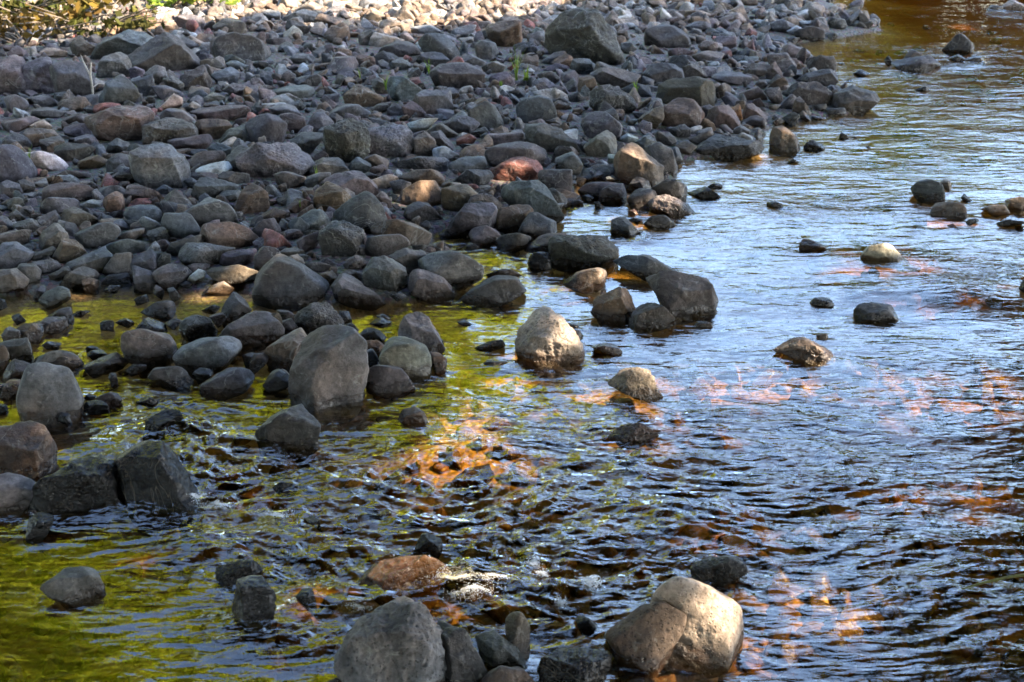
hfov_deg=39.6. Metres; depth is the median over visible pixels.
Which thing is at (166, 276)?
rock
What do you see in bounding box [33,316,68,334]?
rock
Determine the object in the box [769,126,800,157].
rock
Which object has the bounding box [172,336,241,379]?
rock
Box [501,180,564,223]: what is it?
rock
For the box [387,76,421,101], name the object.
rock
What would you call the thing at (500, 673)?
rock
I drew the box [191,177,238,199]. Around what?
rock
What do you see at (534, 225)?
rock
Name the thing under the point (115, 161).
rock
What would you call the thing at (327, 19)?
rock
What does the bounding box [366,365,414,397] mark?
rock
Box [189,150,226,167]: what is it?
rock
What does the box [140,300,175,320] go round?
rock
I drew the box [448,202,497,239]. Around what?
rock
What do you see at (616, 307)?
rock
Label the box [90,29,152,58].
rock
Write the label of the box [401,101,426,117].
rock
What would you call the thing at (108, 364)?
rock
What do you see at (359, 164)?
rock
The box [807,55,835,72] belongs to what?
rock
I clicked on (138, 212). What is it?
rock
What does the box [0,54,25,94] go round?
rock
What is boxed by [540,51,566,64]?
rock
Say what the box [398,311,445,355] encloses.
rock
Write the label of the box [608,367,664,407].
rock
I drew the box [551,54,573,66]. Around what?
rock
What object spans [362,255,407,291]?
rock
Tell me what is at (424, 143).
rock
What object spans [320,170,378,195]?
rock
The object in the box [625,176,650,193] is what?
rock
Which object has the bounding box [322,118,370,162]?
rock
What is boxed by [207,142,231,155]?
rock
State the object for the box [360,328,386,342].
rock
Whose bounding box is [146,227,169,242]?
rock
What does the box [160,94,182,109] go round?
rock
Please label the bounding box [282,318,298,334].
rock
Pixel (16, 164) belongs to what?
rock
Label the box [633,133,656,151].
rock
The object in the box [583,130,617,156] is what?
rock
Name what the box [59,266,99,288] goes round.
rock
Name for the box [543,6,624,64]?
boulder
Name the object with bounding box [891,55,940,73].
rock
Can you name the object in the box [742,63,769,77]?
rock
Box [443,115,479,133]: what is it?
rock
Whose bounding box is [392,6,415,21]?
rock
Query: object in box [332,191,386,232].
rock
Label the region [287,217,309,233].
rock
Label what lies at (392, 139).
rock
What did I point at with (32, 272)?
rock
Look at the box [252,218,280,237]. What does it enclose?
rock
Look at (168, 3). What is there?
shrub
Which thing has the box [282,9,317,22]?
rock
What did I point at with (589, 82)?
rock
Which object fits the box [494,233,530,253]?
rock
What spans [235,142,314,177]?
boulder
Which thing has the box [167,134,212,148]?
rock
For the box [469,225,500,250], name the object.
rock
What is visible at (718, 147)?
boulder
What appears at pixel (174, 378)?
rock
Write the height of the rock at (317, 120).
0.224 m
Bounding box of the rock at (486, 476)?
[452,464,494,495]
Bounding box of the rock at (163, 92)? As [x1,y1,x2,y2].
[152,85,180,99]
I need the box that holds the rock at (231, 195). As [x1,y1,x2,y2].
[219,190,240,200]
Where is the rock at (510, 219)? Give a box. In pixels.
[495,204,533,233]
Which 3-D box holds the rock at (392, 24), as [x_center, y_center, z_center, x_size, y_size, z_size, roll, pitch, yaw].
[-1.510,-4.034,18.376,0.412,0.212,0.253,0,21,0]
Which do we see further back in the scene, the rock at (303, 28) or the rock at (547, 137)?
the rock at (303, 28)
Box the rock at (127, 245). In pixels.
[106,239,146,253]
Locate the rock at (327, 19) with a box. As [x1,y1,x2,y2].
[314,13,344,27]
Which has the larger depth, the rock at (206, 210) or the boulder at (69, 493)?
the rock at (206, 210)
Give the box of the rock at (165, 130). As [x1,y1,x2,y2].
[142,117,198,144]
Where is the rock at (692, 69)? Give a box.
[682,63,707,77]
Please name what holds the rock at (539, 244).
on the river bed at (996, 448)
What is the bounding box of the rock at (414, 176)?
[398,169,444,186]
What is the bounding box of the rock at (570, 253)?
[548,234,618,274]
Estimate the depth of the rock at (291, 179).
11.61 m
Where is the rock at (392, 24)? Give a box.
[379,20,410,32]
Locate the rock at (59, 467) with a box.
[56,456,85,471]
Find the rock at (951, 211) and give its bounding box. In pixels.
[930,201,966,221]
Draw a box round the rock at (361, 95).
[343,84,383,106]
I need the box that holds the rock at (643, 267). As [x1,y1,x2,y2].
[613,254,675,281]
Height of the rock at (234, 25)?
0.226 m
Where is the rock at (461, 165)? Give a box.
[448,156,486,173]
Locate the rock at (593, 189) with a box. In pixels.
[578,182,615,201]
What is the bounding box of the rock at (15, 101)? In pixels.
[4,94,29,112]
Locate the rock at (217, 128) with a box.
[195,118,231,138]
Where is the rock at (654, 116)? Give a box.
[638,106,663,127]
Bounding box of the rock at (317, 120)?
[307,111,333,131]
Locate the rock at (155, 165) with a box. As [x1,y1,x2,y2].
[129,143,190,187]
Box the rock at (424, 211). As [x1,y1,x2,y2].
[403,201,442,221]
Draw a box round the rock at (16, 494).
[0,472,35,520]
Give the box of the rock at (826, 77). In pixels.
[796,69,837,86]
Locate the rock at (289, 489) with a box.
[272,482,299,499]
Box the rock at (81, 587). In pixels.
[40,566,107,609]
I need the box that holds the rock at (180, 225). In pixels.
[161,212,200,237]
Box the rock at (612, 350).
[592,343,621,357]
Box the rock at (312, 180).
[305,172,330,187]
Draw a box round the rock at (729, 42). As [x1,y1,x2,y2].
[712,36,736,48]
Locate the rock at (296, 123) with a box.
[280,113,306,132]
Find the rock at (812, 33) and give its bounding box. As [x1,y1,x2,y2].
[794,26,824,41]
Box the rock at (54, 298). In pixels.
[38,286,70,309]
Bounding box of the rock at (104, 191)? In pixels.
[98,185,125,197]
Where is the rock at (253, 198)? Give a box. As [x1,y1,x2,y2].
[234,183,269,213]
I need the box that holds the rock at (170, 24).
[148,18,178,32]
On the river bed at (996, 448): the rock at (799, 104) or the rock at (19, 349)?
the rock at (19, 349)
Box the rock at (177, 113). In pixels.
[160,108,195,122]
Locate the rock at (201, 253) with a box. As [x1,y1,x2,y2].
[178,242,234,264]
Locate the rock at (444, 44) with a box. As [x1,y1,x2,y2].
[418,33,459,60]
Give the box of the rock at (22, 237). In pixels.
[0,229,31,244]
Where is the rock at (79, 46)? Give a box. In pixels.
[69,38,95,56]
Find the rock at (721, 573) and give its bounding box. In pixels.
[690,555,748,591]
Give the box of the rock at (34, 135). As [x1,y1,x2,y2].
[22,128,59,146]
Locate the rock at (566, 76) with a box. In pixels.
[560,70,579,86]
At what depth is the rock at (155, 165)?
11.54 m
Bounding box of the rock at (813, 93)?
[782,81,832,105]
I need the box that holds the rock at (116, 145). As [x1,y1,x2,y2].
[106,138,129,152]
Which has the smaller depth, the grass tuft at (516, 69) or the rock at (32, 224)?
the rock at (32, 224)
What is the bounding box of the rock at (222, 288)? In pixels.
[204,281,233,294]
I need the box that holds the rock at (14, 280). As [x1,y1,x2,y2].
[0,268,28,292]
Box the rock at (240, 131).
[219,124,249,142]
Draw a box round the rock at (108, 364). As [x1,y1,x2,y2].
[82,352,128,378]
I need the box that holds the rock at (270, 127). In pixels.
[244,113,287,142]
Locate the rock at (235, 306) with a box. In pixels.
[221,292,251,327]
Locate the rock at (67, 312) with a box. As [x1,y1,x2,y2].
[47,307,73,324]
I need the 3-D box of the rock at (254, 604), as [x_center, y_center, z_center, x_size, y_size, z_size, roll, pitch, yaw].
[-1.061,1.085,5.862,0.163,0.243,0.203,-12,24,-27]
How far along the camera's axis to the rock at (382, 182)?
11.67 m
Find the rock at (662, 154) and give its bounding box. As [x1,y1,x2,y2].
[646,142,677,177]
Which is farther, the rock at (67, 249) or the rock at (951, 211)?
the rock at (951, 211)
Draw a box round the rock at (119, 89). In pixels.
[98,75,139,104]
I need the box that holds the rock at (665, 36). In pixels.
[644,24,690,47]
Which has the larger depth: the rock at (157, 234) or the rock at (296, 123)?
the rock at (296, 123)
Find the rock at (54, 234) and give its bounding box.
[39,223,69,250]
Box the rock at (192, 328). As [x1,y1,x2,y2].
[179,314,217,342]
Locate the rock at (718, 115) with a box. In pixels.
[706,105,740,129]
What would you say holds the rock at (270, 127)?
on the river bed at (996, 448)
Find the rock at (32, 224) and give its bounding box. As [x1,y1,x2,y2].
[12,218,41,231]
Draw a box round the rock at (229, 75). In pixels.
[211,67,239,83]
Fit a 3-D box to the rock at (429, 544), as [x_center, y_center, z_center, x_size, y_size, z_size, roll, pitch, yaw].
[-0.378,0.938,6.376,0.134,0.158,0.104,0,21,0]
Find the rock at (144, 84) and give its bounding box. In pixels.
[131,74,155,95]
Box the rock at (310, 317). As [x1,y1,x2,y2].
[294,302,344,334]
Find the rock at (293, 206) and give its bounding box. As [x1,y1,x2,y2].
[286,198,314,212]
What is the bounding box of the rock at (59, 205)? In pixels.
[40,197,79,213]
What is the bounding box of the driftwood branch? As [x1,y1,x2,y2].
[80,54,104,93]
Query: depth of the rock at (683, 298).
9.25 m
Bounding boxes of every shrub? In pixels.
[0,0,100,13]
[0,0,144,28]
[0,8,103,42]
[6,0,170,36]
[146,0,239,8]
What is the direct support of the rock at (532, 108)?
on the river bed at (996, 448)
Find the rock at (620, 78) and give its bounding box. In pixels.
[590,67,640,87]
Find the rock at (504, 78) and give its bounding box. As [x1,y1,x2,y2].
[488,71,514,86]
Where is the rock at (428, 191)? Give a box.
[400,180,440,205]
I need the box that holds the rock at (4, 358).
[0,345,9,375]
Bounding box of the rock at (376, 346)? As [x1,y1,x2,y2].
[366,340,383,357]
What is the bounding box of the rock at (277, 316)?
[253,313,282,350]
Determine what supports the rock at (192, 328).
on the river bed at (996, 448)
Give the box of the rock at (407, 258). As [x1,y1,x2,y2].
[388,248,426,273]
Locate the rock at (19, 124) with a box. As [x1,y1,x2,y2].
[1,116,39,131]
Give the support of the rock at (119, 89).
on the river bed at (996, 448)
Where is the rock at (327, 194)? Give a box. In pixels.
[313,181,351,211]
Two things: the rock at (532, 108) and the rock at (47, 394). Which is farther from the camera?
the rock at (532, 108)
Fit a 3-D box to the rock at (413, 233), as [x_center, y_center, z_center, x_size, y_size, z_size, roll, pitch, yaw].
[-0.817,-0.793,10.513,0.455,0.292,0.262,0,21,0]
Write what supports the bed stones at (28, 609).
on the river bed at (996, 448)
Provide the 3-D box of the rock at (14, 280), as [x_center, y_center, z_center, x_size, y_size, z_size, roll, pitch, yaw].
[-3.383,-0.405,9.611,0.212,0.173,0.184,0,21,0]
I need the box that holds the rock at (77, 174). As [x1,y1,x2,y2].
[55,170,91,177]
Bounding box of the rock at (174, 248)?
[166,235,204,254]
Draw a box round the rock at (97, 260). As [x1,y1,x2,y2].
[64,246,112,272]
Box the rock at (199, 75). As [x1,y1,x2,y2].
[180,64,211,89]
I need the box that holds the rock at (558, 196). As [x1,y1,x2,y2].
[549,188,566,208]
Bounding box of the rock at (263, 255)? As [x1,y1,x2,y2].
[254,246,280,270]
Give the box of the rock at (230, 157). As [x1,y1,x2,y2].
[225,145,248,172]
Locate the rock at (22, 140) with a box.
[2,132,32,149]
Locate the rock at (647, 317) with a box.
[627,302,675,333]
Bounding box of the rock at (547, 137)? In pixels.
[525,123,579,152]
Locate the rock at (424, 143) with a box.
[412,131,435,156]
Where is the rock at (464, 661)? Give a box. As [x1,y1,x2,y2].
[437,620,487,681]
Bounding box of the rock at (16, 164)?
[0,144,37,182]
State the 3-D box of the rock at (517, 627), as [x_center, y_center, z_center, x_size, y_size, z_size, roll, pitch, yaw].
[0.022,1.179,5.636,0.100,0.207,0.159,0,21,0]
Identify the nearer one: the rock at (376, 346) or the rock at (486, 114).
the rock at (376, 346)
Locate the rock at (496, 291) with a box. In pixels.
[456,275,525,309]
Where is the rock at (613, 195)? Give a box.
[598,183,626,208]
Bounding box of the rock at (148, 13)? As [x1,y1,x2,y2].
[130,9,155,28]
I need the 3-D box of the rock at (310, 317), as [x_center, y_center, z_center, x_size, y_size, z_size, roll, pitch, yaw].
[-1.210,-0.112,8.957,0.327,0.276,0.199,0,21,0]
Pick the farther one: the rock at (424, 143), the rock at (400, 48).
the rock at (400, 48)
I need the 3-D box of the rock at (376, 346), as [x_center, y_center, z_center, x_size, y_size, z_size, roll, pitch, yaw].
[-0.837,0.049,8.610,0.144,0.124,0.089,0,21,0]
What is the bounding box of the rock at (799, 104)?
[792,96,811,114]
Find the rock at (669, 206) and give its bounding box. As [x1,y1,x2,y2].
[647,194,697,221]
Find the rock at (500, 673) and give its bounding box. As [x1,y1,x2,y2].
[478,665,534,681]
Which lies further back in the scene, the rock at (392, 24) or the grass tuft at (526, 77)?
the rock at (392, 24)
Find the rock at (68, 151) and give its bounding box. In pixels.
[54,142,94,160]
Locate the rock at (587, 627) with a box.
[574,615,599,637]
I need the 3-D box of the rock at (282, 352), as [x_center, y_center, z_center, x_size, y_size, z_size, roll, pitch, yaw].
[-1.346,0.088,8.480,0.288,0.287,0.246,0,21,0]
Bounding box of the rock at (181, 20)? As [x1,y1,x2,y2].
[174,13,205,29]
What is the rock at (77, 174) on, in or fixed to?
on the river bed at (996, 448)
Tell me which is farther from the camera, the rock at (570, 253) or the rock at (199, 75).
the rock at (199, 75)
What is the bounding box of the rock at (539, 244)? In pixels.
[525,233,568,254]
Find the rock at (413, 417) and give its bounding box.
[397,406,428,428]
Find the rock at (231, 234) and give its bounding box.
[200,221,259,247]
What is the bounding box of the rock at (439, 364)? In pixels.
[429,351,446,376]
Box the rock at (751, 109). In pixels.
[742,103,768,120]
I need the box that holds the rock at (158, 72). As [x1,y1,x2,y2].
[143,65,167,84]
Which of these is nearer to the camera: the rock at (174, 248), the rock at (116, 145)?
the rock at (174, 248)
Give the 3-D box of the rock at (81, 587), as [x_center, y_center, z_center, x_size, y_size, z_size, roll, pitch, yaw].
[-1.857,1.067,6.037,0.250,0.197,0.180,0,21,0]
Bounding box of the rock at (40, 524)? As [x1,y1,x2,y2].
[25,512,53,545]
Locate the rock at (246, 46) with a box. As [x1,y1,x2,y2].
[212,32,270,60]
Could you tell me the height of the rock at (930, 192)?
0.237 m
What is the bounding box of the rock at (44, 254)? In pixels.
[31,246,55,260]
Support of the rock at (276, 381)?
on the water
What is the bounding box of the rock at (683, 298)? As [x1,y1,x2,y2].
[646,270,718,324]
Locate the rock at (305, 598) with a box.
[296,588,317,616]
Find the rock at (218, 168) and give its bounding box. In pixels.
[195,161,232,174]
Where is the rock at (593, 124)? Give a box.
[580,111,622,139]
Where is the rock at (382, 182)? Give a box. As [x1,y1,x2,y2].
[372,174,398,188]
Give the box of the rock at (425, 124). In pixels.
[406,118,437,131]
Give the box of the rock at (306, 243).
[297,230,319,251]
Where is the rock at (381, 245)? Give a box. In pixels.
[365,234,409,256]
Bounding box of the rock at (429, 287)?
[408,269,454,305]
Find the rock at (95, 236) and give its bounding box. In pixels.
[74,222,120,248]
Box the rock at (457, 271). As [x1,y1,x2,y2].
[418,250,483,290]
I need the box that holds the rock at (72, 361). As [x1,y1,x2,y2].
[33,350,83,371]
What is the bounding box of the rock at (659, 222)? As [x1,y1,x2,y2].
[644,215,676,230]
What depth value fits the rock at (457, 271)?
9.68 m
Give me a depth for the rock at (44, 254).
10.03 m
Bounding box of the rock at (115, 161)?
[106,153,129,172]
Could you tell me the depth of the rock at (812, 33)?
19.12 m
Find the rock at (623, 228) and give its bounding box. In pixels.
[609,217,638,239]
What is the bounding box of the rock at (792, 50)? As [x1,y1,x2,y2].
[782,43,810,60]
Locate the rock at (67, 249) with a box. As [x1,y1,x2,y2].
[52,238,85,262]
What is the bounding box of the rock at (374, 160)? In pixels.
[363,154,388,167]
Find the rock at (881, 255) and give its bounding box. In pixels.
[860,243,912,269]
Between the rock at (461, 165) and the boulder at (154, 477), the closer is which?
the boulder at (154, 477)
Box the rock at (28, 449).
[0,421,57,481]
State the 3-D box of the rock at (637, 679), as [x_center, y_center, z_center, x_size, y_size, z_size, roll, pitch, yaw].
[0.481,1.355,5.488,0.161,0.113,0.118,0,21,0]
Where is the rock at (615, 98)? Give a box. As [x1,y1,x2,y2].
[589,84,636,112]
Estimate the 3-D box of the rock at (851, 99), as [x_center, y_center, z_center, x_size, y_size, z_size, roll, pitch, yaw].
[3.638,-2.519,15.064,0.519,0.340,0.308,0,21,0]
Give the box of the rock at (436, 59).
[416,52,449,66]
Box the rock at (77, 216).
[61,207,99,226]
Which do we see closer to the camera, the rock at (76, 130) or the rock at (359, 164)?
the rock at (359, 164)
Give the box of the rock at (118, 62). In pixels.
[96,52,131,77]
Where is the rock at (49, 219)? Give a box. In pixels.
[36,210,60,226]
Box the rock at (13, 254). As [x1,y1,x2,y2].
[0,241,34,268]
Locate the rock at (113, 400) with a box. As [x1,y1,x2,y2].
[96,392,121,408]
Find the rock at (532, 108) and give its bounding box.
[516,95,556,122]
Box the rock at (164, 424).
[142,408,186,441]
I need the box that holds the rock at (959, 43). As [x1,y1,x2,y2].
[942,33,973,56]
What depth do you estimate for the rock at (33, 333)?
8.83 m
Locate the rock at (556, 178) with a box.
[538,169,572,191]
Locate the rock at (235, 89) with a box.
[222,83,245,95]
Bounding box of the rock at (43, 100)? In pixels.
[31,94,58,106]
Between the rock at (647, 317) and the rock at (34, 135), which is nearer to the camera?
the rock at (647, 317)
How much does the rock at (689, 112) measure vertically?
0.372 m
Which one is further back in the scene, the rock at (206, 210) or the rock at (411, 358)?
the rock at (206, 210)
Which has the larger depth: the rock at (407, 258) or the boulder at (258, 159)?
the boulder at (258, 159)
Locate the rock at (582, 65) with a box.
[570,58,594,74]
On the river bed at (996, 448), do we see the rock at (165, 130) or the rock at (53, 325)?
the rock at (165, 130)
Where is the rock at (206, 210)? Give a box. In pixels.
[185,197,238,225]
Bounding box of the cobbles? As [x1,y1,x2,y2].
[0,0,1023,681]
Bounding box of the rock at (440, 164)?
[392,156,449,171]
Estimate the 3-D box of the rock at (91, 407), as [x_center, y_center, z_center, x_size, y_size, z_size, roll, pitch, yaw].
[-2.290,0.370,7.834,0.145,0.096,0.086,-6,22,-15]
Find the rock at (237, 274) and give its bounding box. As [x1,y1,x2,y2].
[207,264,258,284]
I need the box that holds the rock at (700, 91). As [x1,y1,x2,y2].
[656,76,716,105]
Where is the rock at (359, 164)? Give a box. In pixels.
[348,157,370,172]
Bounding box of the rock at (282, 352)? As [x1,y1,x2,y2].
[261,328,306,372]
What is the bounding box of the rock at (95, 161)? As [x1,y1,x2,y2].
[77,155,106,168]
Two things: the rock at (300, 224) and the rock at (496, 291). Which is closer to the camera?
the rock at (496, 291)
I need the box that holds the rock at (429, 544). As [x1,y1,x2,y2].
[413,533,442,559]
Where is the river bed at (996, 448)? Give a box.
[0,0,1023,681]
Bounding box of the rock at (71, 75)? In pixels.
[49,60,95,96]
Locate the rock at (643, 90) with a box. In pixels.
[621,83,651,96]
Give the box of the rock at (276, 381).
[263,369,288,394]
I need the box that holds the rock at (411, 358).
[379,336,432,384]
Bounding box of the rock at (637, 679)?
[628,677,654,681]
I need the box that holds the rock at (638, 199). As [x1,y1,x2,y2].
[627,188,656,213]
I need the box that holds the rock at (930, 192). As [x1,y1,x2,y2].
[910,179,944,204]
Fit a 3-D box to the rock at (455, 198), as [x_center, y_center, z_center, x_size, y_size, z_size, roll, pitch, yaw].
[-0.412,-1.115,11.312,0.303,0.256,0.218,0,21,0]
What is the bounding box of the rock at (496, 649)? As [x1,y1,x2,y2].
[475,629,534,680]
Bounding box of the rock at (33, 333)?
[16,323,43,343]
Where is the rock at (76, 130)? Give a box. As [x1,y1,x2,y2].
[63,123,91,136]
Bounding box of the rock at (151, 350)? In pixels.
[121,329,177,370]
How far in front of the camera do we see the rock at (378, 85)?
14.85 m
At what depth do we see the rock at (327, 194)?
10.99 m
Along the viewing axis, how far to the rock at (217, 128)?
13.06 m
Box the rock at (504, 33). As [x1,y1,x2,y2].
[485,20,522,46]
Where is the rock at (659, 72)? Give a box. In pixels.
[642,63,684,83]
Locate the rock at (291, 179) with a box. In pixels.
[274,171,305,187]
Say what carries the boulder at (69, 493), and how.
on the river bed at (996, 448)
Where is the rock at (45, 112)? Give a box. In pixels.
[31,107,64,117]
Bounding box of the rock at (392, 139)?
[368,123,413,156]
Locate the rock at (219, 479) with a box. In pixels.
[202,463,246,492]
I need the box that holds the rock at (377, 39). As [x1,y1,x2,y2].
[369,32,404,46]
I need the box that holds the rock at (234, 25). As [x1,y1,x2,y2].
[212,18,246,33]
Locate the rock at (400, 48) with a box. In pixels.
[378,41,420,56]
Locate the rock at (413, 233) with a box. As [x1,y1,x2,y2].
[371,219,431,245]
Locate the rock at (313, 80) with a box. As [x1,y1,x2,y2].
[294,74,321,85]
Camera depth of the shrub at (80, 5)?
17.76 m
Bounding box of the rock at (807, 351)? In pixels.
[772,337,835,367]
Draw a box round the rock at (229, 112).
[189,105,250,120]
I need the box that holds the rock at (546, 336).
[515,306,584,377]
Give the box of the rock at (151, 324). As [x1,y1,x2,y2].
[136,317,167,332]
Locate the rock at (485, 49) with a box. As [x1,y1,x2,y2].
[475,40,498,59]
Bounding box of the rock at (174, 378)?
[148,366,193,392]
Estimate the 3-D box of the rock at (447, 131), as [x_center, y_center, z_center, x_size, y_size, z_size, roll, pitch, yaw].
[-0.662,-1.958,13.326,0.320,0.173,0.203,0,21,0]
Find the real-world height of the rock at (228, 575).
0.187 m
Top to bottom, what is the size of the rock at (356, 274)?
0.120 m
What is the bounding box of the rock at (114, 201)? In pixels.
[103,191,124,211]
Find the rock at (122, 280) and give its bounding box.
[101,272,132,287]
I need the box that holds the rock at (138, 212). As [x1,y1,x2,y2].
[123,204,162,221]
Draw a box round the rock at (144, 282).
[132,265,156,293]
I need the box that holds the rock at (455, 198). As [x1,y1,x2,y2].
[441,184,477,211]
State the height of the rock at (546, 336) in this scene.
0.376 m
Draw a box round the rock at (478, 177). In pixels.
[452,169,493,185]
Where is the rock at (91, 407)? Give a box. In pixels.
[84,400,109,415]
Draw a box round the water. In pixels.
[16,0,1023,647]
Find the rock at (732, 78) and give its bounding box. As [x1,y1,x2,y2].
[711,71,751,84]
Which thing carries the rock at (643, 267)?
on the river bed at (996, 448)
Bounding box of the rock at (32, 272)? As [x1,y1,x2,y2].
[17,263,41,283]
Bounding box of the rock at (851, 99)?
[831,85,879,116]
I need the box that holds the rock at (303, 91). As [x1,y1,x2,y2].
[275,85,314,98]
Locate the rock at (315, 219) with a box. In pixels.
[300,209,330,230]
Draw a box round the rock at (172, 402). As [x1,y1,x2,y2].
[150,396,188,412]
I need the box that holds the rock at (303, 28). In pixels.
[285,20,309,34]
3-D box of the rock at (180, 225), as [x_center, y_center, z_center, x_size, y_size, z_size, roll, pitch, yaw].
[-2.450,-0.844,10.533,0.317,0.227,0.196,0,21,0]
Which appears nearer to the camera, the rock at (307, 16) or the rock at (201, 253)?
the rock at (201, 253)
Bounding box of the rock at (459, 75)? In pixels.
[429,62,485,88]
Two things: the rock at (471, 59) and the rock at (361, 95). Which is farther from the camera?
the rock at (471, 59)
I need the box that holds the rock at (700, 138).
[689,131,712,143]
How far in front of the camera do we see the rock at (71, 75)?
14.44 m
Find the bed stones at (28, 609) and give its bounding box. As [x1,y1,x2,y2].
[0,23,1023,681]
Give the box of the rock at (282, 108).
[268,103,301,115]
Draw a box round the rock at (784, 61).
[767,52,796,71]
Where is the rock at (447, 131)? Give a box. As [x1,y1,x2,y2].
[425,123,457,137]
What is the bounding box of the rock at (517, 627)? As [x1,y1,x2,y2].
[505,611,529,661]
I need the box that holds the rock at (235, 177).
[217,171,249,183]
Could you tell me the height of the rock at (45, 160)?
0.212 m
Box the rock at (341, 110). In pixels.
[330,104,370,118]
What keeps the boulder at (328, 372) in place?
on the river bed at (996, 448)
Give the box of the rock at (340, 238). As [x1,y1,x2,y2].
[317,220,364,256]
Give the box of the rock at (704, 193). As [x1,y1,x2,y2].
[687,186,720,201]
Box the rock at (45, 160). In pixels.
[26,151,68,170]
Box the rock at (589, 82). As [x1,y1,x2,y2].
[577,76,596,92]
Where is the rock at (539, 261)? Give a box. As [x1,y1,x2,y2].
[527,252,551,273]
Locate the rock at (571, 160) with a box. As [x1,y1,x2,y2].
[555,152,582,174]
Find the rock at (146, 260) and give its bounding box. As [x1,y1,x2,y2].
[130,249,156,269]
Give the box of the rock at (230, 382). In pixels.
[199,367,254,401]
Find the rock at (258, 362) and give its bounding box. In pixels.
[249,352,268,374]
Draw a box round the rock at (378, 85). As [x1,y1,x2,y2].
[370,77,387,93]
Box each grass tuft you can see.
[503,40,522,79]
[523,65,528,80]
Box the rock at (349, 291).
[331,273,385,310]
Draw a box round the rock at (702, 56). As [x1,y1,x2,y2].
[691,51,724,61]
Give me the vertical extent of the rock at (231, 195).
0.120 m
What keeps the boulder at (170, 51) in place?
on the river bed at (996, 448)
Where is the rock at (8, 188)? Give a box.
[0,180,23,197]
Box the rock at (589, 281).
[562,267,606,293]
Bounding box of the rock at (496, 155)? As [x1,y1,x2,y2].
[485,141,546,166]
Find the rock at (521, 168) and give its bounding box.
[490,156,542,180]
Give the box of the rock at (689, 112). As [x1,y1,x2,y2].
[661,97,704,127]
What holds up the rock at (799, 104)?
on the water
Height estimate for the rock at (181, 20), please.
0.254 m
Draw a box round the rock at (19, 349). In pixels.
[0,337,33,363]
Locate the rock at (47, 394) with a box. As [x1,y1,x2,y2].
[16,362,84,434]
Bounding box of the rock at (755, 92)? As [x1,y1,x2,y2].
[739,86,767,99]
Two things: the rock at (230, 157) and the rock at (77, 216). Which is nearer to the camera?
the rock at (77, 216)
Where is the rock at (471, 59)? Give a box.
[461,53,485,65]
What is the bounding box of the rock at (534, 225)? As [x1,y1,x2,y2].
[517,212,557,241]
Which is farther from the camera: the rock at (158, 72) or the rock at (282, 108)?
the rock at (158, 72)
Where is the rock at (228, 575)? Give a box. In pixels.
[215,559,262,601]
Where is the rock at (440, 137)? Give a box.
[430,130,454,147]
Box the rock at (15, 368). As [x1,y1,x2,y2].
[2,359,29,382]
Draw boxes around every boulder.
[28,453,127,534]
[115,440,201,532]
[128,32,199,71]
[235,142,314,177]
[252,254,328,311]
[288,325,368,424]
[333,596,446,681]
[357,555,450,605]
[537,647,611,681]
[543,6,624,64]
[604,576,743,678]
[694,134,764,161]
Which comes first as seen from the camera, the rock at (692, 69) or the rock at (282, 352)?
the rock at (282, 352)
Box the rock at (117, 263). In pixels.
[102,252,131,275]
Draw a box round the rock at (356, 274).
[338,269,362,280]
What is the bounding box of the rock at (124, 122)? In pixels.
[84,105,154,140]
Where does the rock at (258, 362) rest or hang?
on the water
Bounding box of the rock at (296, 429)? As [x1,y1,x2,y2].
[255,404,320,463]
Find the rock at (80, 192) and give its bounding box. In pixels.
[41,182,93,200]
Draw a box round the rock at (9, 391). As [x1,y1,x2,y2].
[0,379,20,402]
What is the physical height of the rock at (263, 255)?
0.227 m
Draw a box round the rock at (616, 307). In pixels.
[591,287,635,330]
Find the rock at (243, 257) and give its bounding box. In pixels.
[219,248,256,265]
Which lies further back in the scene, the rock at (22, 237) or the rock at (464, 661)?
the rock at (22, 237)
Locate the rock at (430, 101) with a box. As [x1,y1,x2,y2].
[413,89,453,113]
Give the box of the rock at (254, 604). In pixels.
[231,575,275,640]
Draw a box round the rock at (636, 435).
[608,422,658,450]
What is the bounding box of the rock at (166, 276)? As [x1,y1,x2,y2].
[152,264,192,290]
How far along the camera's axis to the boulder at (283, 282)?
9.41 m
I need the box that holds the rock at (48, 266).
[32,258,60,273]
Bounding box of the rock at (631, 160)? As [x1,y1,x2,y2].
[613,142,663,187]
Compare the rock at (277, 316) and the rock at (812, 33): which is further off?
the rock at (812, 33)
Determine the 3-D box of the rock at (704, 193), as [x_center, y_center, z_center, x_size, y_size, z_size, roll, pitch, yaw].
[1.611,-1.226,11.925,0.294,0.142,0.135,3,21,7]
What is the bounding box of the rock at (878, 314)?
[853,302,898,327]
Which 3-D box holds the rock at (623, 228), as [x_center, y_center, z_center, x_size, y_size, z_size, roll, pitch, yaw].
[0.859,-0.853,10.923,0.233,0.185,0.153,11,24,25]
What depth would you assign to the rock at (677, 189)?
11.73 m
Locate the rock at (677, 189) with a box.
[651,181,686,201]
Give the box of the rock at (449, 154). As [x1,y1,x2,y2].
[432,146,459,160]
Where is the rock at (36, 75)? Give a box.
[22,57,54,94]
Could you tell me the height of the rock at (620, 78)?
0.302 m
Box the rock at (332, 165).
[309,157,348,174]
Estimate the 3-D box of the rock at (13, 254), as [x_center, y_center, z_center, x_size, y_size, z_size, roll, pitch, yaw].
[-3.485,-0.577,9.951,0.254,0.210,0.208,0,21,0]
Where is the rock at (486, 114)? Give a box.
[468,101,503,130]
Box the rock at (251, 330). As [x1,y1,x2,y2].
[218,311,284,352]
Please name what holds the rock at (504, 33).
on the river bed at (996, 448)
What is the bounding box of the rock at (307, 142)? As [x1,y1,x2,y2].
[290,132,322,154]

